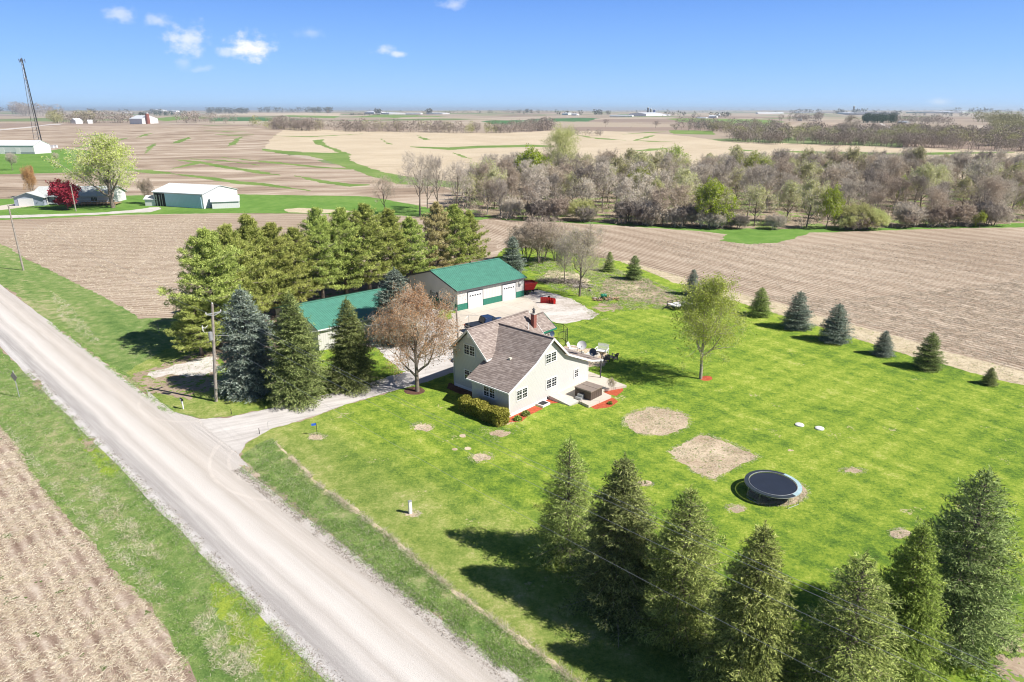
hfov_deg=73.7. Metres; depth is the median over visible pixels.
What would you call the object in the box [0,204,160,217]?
neighbour driveway
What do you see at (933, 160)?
bare tree
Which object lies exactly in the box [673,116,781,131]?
tree line
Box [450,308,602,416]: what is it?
farmhouse
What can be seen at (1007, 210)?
thicket
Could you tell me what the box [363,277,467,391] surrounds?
maple tree
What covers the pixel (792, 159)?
budding tree
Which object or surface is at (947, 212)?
thicket
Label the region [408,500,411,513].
utility pedestal
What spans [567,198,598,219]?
thicket
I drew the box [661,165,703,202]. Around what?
budding tree
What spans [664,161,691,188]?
bare tree
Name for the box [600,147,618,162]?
bare tree
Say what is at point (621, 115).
barn
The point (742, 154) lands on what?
budding tree
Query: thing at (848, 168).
bare tree
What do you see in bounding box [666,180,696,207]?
bare tree
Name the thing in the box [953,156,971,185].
bare tree
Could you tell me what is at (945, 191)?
bare tree
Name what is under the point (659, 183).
lime tree
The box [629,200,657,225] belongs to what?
thicket
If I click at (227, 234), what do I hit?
pine tree
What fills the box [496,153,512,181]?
bare tree
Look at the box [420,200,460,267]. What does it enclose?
pine tree
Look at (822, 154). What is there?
bare tree
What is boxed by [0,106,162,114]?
tree line
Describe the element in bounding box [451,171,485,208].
budding tree
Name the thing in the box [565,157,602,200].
bare tree
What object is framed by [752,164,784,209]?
bare tree
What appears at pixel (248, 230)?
pine tree
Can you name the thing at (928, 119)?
tree line
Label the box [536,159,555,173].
budding tree
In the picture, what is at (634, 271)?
spruce tree
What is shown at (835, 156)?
bare tree
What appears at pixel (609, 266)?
spruce tree
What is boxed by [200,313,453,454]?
driveway
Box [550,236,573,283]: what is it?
bare tree
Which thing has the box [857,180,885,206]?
bare tree
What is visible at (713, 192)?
lime tree
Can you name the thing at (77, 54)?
sky
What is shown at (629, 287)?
rough grass
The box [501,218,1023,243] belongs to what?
wood edge grass
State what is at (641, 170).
budding tree
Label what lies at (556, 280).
brush pile
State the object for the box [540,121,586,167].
tall tree
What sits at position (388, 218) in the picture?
pine tree
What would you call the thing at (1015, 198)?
bare tree
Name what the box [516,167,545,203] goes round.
bare tree
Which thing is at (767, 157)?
budding tree
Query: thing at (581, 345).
satellite dish
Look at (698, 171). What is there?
bare tree
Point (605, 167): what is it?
bare tree
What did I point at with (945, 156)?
budding tree
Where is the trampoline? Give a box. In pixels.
[744,470,801,508]
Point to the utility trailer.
(673, 303)
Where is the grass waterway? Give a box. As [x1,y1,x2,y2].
[75,131,1013,190]
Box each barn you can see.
[70,118,82,123]
[129,115,157,123]
[364,111,385,113]
[381,112,404,113]
[609,115,633,116]
[629,112,662,115]
[756,112,783,113]
[837,112,890,113]
[906,111,963,112]
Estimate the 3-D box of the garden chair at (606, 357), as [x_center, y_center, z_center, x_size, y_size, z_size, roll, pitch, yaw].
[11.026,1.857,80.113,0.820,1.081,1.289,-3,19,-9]
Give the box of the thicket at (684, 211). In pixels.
[667,204,696,226]
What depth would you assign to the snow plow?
104.27 m
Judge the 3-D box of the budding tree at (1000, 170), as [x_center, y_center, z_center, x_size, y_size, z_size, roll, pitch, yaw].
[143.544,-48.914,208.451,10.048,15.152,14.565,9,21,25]
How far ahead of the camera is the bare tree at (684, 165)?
222.88 m
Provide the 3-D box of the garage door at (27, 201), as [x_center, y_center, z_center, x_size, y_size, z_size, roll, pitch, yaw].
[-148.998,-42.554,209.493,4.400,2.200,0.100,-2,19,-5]
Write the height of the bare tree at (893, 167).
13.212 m
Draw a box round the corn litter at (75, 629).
[0,431,194,681]
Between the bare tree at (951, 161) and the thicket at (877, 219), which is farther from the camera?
the bare tree at (951, 161)
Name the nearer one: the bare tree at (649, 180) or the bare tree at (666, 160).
the bare tree at (649, 180)
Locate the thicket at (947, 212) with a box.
[925,204,957,225]
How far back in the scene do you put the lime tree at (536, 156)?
233.17 m
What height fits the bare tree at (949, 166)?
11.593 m
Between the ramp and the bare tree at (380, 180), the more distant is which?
the bare tree at (380, 180)
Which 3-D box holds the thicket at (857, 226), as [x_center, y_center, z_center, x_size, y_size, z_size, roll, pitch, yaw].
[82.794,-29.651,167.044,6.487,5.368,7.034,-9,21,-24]
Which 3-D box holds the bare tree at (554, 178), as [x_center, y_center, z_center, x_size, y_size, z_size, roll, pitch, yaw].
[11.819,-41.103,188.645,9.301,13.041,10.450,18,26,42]
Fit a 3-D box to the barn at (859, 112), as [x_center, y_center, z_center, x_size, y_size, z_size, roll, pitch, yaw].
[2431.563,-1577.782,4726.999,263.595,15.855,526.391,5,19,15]
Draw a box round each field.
[0,113,1023,681]
[158,115,777,134]
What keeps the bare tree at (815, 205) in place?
on the wood floor at (494, 212)
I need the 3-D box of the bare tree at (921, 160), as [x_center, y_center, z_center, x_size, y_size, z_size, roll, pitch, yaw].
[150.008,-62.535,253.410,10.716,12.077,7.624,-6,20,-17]
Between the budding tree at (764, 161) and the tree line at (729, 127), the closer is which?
the budding tree at (764, 161)
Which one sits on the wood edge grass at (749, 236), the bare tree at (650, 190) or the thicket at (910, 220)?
the thicket at (910, 220)
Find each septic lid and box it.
[795,422,803,426]
[815,426,823,430]
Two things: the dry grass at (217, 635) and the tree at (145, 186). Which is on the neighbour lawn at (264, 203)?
the tree at (145, 186)
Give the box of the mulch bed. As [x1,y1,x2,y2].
[404,376,711,421]
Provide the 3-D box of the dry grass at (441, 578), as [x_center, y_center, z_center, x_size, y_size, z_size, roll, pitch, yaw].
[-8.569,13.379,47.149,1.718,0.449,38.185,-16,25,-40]
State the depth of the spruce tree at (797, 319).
91.15 m
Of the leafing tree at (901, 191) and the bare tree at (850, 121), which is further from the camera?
the bare tree at (850, 121)
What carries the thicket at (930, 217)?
on the wood floor at (494, 212)
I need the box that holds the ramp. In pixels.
[549,392,578,405]
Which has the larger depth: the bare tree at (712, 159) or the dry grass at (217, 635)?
the bare tree at (712, 159)
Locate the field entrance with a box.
[128,351,223,399]
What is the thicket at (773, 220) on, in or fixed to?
on the wood floor at (494, 212)
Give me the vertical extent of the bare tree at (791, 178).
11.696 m
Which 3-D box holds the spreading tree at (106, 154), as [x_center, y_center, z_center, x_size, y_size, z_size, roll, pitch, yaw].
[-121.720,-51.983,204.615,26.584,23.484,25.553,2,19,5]
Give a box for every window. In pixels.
[463,343,474,357]
[464,368,472,381]
[483,386,495,399]
[516,386,527,401]
[545,350,556,364]
[546,375,556,389]
[574,368,578,378]
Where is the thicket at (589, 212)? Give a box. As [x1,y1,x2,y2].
[574,204,597,221]
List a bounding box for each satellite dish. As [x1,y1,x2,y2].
[577,341,586,353]
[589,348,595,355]
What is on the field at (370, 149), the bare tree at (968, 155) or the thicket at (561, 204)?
the bare tree at (968, 155)
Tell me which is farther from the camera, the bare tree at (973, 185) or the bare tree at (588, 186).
the bare tree at (973, 185)
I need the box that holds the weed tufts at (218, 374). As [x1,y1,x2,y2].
[146,293,603,386]
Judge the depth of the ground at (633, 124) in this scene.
1954.08 m
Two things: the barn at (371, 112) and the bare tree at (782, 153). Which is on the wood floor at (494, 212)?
the bare tree at (782, 153)
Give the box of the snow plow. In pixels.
[540,294,555,303]
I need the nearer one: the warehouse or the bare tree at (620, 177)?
the bare tree at (620, 177)
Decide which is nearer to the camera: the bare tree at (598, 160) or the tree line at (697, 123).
the bare tree at (598, 160)
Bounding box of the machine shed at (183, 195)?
[151,183,237,208]
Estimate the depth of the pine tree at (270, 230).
95.04 m
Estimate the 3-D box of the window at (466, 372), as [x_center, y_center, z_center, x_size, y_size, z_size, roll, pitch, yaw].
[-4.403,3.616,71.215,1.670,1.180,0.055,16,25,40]
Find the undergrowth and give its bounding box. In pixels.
[442,176,1023,228]
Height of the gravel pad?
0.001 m
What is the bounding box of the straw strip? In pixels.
[621,261,1023,384]
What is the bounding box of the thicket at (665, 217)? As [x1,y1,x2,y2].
[661,205,682,225]
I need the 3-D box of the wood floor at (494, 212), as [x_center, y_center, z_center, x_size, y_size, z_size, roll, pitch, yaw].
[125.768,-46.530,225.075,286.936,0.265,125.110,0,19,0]
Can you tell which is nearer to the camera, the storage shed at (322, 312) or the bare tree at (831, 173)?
the storage shed at (322, 312)
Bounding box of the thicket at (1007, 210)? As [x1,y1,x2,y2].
[977,199,1019,225]
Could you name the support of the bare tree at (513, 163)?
on the wood floor at (494, 212)
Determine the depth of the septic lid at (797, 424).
63.84 m
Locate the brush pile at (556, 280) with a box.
[535,275,587,284]
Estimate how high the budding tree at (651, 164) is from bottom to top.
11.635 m
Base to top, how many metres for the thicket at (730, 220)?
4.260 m
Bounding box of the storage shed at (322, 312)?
[274,288,384,349]
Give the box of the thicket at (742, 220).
[727,213,749,229]
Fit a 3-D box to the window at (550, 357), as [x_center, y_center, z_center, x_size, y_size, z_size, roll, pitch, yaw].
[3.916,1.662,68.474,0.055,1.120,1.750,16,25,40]
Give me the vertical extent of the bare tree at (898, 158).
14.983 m
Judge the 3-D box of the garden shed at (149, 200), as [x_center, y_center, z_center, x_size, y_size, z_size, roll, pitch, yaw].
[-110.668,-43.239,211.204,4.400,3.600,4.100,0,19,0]
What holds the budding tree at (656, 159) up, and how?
on the wood floor at (494, 212)
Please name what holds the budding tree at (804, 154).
on the wood floor at (494, 212)
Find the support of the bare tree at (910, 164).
on the wood floor at (494, 212)
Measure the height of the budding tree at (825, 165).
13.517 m
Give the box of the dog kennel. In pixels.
[554,323,567,345]
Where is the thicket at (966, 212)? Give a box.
[943,201,980,226]
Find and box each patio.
[560,371,626,407]
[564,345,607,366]
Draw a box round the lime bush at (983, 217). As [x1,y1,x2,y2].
[970,210,987,227]
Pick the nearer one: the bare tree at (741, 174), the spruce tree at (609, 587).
the spruce tree at (609, 587)
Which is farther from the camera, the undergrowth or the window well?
the undergrowth
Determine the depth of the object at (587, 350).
82.14 m
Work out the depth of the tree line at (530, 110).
3505.43 m
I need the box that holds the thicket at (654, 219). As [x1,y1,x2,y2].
[645,211,663,225]
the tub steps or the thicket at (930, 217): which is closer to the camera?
the tub steps
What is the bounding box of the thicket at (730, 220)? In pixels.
[724,214,739,227]
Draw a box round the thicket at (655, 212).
[633,199,659,224]
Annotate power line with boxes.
[14,213,201,310]
[211,315,950,681]
[212,302,1022,677]
[220,341,837,681]
[226,312,1011,681]
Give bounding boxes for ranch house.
[12,184,127,205]
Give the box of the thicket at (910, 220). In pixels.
[895,211,920,227]
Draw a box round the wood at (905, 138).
[725,118,1023,151]
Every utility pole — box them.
[8,205,23,269]
[70,185,76,210]
[202,303,220,401]
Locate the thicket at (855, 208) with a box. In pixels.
[839,201,874,228]
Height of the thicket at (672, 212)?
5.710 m
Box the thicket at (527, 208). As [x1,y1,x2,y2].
[523,203,541,217]
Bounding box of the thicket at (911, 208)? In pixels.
[891,199,927,225]
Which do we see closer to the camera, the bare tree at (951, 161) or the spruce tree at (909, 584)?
the spruce tree at (909, 584)
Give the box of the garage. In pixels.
[406,258,526,310]
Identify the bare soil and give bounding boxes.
[33,270,1023,681]
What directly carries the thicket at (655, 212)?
on the wood floor at (494, 212)
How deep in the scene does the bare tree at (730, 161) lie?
214.90 m
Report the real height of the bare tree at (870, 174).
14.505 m
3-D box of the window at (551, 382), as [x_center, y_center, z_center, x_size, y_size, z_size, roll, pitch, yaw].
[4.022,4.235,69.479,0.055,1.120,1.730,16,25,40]
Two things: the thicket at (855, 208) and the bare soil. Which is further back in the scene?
the thicket at (855, 208)
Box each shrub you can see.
[503,223,552,261]
[513,415,521,420]
[520,214,571,263]
[521,410,530,416]
[539,231,575,260]
[606,377,616,386]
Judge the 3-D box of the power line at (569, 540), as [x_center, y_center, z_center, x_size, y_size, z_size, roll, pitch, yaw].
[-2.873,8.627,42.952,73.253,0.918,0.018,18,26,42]
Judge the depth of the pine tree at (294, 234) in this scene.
99.70 m
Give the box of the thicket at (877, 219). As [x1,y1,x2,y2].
[861,211,883,229]
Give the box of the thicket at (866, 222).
[857,214,877,229]
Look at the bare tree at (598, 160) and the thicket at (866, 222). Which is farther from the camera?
the bare tree at (598, 160)
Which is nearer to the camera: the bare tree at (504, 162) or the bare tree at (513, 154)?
the bare tree at (504, 162)
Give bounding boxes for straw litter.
[620,406,811,506]
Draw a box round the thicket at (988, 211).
[972,200,1007,225]
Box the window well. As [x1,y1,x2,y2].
[536,400,549,407]
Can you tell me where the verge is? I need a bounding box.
[0,244,579,681]
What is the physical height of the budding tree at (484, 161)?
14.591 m
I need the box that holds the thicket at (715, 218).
[703,211,727,228]
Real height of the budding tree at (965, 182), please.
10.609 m
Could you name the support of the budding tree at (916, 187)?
on the wood floor at (494, 212)
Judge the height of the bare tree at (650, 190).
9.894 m
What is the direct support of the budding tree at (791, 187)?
on the wood floor at (494, 212)
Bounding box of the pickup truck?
[464,314,501,328]
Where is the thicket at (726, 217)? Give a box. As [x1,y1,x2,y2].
[707,210,731,226]
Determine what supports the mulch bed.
on the lawn at (906, 435)
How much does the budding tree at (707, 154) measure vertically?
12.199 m
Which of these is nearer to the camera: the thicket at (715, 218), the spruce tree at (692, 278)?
the spruce tree at (692, 278)
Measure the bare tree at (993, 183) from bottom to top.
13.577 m
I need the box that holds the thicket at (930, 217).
[917,211,941,226]
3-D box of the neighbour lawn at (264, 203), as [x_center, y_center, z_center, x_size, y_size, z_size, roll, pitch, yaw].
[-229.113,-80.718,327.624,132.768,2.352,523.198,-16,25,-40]
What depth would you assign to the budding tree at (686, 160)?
276.80 m
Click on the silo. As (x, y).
(147, 117)
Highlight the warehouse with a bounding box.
[0,140,51,153]
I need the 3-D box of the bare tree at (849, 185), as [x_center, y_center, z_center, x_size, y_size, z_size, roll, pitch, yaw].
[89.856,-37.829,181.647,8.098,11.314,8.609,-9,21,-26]
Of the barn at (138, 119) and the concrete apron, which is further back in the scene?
the barn at (138, 119)
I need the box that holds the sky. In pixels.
[0,0,1023,109]
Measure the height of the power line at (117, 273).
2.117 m
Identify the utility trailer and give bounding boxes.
[665,298,699,307]
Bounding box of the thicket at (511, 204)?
[497,196,525,217]
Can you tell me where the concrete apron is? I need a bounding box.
[449,296,540,341]
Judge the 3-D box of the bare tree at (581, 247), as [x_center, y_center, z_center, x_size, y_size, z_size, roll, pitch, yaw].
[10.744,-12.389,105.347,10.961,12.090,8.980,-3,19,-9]
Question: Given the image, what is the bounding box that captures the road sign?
[10,370,19,396]
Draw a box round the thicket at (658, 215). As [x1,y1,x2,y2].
[633,197,670,225]
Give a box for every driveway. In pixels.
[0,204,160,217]
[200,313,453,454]
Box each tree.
[4,151,17,169]
[20,165,36,191]
[41,129,139,207]
[45,177,81,208]
[133,177,154,195]
[156,226,254,346]
[163,294,223,355]
[200,222,279,318]
[211,284,283,403]
[236,211,294,314]
[251,222,311,309]
[257,290,340,412]
[276,226,331,302]
[291,206,354,298]
[310,207,376,293]
[321,296,383,396]
[338,202,403,289]
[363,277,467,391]
[367,267,427,349]
[370,207,419,276]
[371,174,396,207]
[386,215,437,275]
[396,151,434,215]
[412,169,438,208]
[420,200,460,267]
[421,153,451,199]
[434,203,477,263]
[437,158,475,205]
[448,163,479,204]
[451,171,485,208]
[457,210,490,262]
[469,156,501,199]
[472,159,491,203]
[474,179,497,214]
[477,152,500,166]
[481,176,511,215]
[482,165,508,206]
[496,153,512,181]
[496,172,519,198]
[498,154,514,191]
[499,165,521,199]
[502,235,527,272]
[506,151,523,184]
[513,143,555,178]
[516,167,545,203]
[517,157,533,192]
[518,173,551,206]
[518,180,540,203]
[522,163,549,182]
[523,166,546,188]
[525,435,599,574]
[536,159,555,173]
[537,170,576,199]
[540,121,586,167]
[543,162,568,197]
[545,222,613,296]
[550,152,571,169]
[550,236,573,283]
[554,452,664,649]
[558,159,586,201]
[560,170,581,200]
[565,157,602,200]
[566,161,589,185]
[567,152,583,162]
[569,177,598,201]
[575,153,595,175]
[577,158,593,181]
[583,161,619,212]
[591,149,613,167]
[591,155,611,184]
[594,164,622,202]
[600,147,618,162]
[602,252,616,272]
[607,153,638,186]
[607,172,626,205]
[612,176,645,221]
[619,483,732,662]
[620,148,639,160]
[621,156,658,180]
[621,171,654,198]
[623,255,643,280]
[626,150,656,171]
[626,161,650,185]
[627,165,650,199]
[635,184,664,201]
[644,161,661,176]
[644,169,673,202]
[644,175,665,206]
[647,182,680,225]
[648,149,666,172]
[657,151,681,188]
[660,144,691,179]
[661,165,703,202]
[662,152,687,179]
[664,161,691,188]
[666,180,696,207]
[667,271,756,378]
[668,174,699,206]
[671,160,695,182]
[681,157,692,166]
[682,269,700,295]
[682,519,802,681]
[684,163,722,204]
[692,153,716,168]
[694,175,741,226]
[695,159,712,183]
[697,154,721,181]
[701,155,721,170]
[701,169,733,183]
[705,164,741,185]
[706,182,736,212]
[712,154,745,187]
[716,153,731,168]
[719,150,748,190]
[724,144,751,158]
[725,165,751,196]
[727,162,747,193]
[732,182,780,225]
[735,152,766,185]
[735,164,774,215]
[741,161,779,207]
[745,287,774,317]
[747,158,781,186]
[748,154,773,179]
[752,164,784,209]
[771,147,799,163]
[771,154,797,203]
[771,179,804,217]
[772,171,799,211]
[777,548,913,681]
[779,165,800,200]
[780,291,816,331]
[782,174,805,207]
[784,158,823,205]
[786,157,800,175]
[790,145,822,166]
[792,153,804,165]
[794,173,830,226]
[800,153,824,166]
[804,195,825,220]
[809,154,826,167]
[811,164,848,197]
[814,151,827,159]
[816,160,845,186]
[816,184,845,228]
[816,303,856,344]
[821,146,849,165]
[821,162,860,187]
[830,146,869,180]
[832,165,858,191]
[837,178,864,207]
[839,156,863,184]
[841,114,860,134]
[848,165,889,205]
[856,152,882,182]
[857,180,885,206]
[858,188,889,210]
[859,520,955,681]
[861,155,902,191]
[869,330,895,357]
[871,148,886,156]
[872,169,902,207]
[872,465,1023,681]
[880,152,914,181]
[882,173,915,212]
[886,159,906,198]
[895,175,914,200]
[896,154,920,177]
[898,146,915,173]
[900,148,922,163]
[900,170,933,202]
[903,146,929,165]
[903,173,940,198]
[904,162,946,208]
[912,332,947,373]
[913,157,930,164]
[923,185,954,207]
[924,184,952,225]
[925,154,950,167]
[925,163,952,183]
[926,180,965,206]
[934,153,950,165]
[934,157,957,169]
[935,163,967,186]
[935,164,953,186]
[947,150,971,175]
[948,165,962,193]
[948,175,979,203]
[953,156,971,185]
[955,173,985,203]
[960,150,995,175]
[962,173,1013,222]
[963,150,975,174]
[963,156,1006,202]
[964,155,1005,200]
[975,147,999,161]
[978,367,999,386]
[979,178,1023,203]
[991,148,1008,164]
[992,156,1015,172]
[993,181,1023,206]
[1003,160,1023,202]
[1005,166,1023,211]
[1007,151,1023,189]
[1013,185,1023,206]
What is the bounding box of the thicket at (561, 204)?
[539,193,571,219]
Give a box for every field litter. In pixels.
[4,217,209,315]
[650,239,1023,368]
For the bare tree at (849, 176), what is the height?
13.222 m
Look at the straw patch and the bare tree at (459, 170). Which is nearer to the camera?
the straw patch
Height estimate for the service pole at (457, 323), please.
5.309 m
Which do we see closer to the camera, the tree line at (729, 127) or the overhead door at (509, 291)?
the overhead door at (509, 291)
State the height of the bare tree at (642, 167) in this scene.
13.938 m
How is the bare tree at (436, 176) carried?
on the neighbour lawn at (264, 203)
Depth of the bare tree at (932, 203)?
169.75 m
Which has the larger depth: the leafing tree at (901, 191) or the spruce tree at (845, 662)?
the leafing tree at (901, 191)
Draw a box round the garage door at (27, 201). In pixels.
[18,198,33,205]
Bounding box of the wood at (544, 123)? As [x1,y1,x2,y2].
[267,115,556,132]
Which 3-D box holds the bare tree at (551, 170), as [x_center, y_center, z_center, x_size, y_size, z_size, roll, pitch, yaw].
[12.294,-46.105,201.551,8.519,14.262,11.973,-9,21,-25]
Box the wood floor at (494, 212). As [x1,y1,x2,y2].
[463,181,1023,228]
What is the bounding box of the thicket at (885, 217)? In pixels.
[863,206,891,229]
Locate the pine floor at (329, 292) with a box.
[199,259,482,367]
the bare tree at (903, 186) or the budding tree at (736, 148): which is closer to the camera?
the bare tree at (903, 186)
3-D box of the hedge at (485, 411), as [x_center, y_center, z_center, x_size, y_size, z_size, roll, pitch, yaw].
[-2.740,6.556,65.532,5.915,1.772,1.947,16,25,40]
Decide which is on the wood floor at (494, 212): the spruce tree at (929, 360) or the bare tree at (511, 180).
the bare tree at (511, 180)
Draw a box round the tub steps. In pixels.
[575,393,583,400]
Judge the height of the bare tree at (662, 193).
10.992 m
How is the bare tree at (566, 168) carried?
on the wood floor at (494, 212)
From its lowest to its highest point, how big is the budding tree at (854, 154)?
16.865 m
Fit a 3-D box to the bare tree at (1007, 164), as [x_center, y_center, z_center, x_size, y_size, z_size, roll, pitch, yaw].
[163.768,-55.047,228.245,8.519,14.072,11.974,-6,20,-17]
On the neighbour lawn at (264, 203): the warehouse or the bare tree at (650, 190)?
the warehouse
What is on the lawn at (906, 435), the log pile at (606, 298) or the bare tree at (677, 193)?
the log pile at (606, 298)
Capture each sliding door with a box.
[164,193,180,206]
[179,194,201,207]
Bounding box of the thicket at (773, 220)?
[764,213,786,229]
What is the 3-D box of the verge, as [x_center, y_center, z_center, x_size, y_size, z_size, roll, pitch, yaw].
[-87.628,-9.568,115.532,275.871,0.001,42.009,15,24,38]
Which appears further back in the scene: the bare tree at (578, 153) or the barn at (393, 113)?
the barn at (393, 113)
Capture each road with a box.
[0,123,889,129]
[0,284,524,681]
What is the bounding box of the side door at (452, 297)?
[451,296,454,309]
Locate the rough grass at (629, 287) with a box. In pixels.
[529,256,684,310]
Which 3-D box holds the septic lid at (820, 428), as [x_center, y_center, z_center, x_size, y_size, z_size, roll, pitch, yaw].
[28.474,8.073,63.274,0.800,0.210,0.800,0,19,0]
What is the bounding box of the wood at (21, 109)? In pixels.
[6,101,237,122]
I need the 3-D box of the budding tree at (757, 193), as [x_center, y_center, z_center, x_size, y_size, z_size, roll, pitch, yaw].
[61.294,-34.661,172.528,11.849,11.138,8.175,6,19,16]
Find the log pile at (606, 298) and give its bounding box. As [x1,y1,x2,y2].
[592,296,618,300]
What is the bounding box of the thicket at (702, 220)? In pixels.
[687,203,711,226]
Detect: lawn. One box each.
[0,149,492,219]
[242,247,1023,681]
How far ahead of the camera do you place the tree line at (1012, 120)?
1124.98 m
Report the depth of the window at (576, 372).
72.47 m
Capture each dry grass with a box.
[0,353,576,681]
[2,291,264,681]
[278,444,586,681]
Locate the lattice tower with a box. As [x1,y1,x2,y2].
[18,58,41,139]
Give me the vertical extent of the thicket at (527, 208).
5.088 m
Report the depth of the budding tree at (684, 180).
182.31 m
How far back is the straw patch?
59.43 m
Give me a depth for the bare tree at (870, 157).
237.18 m
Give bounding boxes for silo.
[145,112,149,123]
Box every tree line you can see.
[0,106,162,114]
[44,108,1021,115]
[153,110,186,115]
[205,106,332,113]
[374,108,730,117]
[570,129,602,135]
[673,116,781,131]
[706,119,822,130]
[778,111,953,123]
[789,107,1023,115]
[861,112,897,122]
[971,110,1023,130]
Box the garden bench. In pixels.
[595,343,608,354]
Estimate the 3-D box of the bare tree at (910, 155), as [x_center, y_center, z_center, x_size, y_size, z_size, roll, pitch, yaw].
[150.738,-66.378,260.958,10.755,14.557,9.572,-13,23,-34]
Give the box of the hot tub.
[575,381,602,400]
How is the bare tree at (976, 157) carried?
on the wood floor at (494, 212)
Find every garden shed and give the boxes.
[143,195,155,205]
[210,195,239,208]
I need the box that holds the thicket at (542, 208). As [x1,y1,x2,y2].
[530,198,559,220]
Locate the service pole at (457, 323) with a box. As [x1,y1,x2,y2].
[455,308,458,337]
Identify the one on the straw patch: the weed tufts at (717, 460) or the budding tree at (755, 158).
the weed tufts at (717, 460)
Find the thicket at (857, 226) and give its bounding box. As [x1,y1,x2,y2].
[836,210,864,229]
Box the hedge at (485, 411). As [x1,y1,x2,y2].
[457,394,510,426]
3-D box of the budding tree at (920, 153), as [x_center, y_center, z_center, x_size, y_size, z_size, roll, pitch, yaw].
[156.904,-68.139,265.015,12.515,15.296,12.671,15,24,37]
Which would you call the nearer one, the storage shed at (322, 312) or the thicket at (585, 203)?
the storage shed at (322, 312)
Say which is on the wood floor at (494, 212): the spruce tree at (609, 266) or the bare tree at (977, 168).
the bare tree at (977, 168)
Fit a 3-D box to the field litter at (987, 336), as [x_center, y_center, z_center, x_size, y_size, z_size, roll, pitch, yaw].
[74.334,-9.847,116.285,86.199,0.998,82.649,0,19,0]
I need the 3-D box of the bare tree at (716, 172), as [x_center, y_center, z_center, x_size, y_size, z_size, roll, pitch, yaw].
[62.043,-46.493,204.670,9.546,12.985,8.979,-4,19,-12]
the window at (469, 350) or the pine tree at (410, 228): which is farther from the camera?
the pine tree at (410, 228)
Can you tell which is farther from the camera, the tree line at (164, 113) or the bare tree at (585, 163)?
the tree line at (164, 113)
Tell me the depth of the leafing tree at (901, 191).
215.55 m
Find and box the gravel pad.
[370,290,598,378]
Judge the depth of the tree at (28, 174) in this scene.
226.01 m
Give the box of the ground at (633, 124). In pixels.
[0,110,1023,187]
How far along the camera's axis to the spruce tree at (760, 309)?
97.01 m
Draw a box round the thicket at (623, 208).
[613,197,635,222]
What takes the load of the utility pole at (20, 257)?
on the verge
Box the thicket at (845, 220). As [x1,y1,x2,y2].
[838,214,859,230]
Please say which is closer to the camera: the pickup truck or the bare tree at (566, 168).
the pickup truck
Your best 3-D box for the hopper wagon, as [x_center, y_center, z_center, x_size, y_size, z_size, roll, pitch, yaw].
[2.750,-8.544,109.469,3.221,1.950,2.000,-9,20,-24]
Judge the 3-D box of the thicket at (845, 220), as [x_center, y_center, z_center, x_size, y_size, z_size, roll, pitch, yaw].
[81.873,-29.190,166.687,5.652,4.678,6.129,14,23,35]
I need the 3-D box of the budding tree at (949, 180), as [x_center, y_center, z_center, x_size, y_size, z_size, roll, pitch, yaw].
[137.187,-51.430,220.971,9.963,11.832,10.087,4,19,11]
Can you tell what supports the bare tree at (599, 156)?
on the wood floor at (494, 212)
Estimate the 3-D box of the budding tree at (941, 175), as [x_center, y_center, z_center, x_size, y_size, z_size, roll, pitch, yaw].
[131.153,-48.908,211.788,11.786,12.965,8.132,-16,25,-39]
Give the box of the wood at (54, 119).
[45,109,96,122]
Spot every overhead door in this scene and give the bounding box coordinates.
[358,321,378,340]
[468,290,482,307]
[503,283,515,300]
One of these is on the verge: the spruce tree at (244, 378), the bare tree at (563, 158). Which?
the spruce tree at (244, 378)
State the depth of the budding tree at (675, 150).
271.58 m
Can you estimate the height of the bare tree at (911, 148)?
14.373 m
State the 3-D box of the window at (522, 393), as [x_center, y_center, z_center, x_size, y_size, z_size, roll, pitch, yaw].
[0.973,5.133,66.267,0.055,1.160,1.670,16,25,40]
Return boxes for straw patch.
[308,407,911,538]
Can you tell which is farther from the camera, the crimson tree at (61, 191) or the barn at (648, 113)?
the barn at (648, 113)
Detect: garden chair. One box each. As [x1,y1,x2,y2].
[566,342,577,350]
[601,354,609,361]
[609,353,618,360]
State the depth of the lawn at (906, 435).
58.40 m
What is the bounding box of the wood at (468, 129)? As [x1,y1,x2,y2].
[247,115,499,132]
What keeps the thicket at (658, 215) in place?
on the wood floor at (494, 212)
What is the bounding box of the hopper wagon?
[525,280,537,294]
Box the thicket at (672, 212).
[666,204,691,226]
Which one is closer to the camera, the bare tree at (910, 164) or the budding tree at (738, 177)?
the budding tree at (738, 177)
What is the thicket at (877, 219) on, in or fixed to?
on the wood edge grass at (749, 236)
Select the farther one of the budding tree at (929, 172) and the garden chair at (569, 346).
the budding tree at (929, 172)
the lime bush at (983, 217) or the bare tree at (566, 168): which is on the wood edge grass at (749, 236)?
the lime bush at (983, 217)
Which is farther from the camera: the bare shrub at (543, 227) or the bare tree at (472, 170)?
the bare tree at (472, 170)
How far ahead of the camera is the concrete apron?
100.53 m
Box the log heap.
[567,283,595,288]
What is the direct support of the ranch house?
on the neighbour lawn at (264, 203)

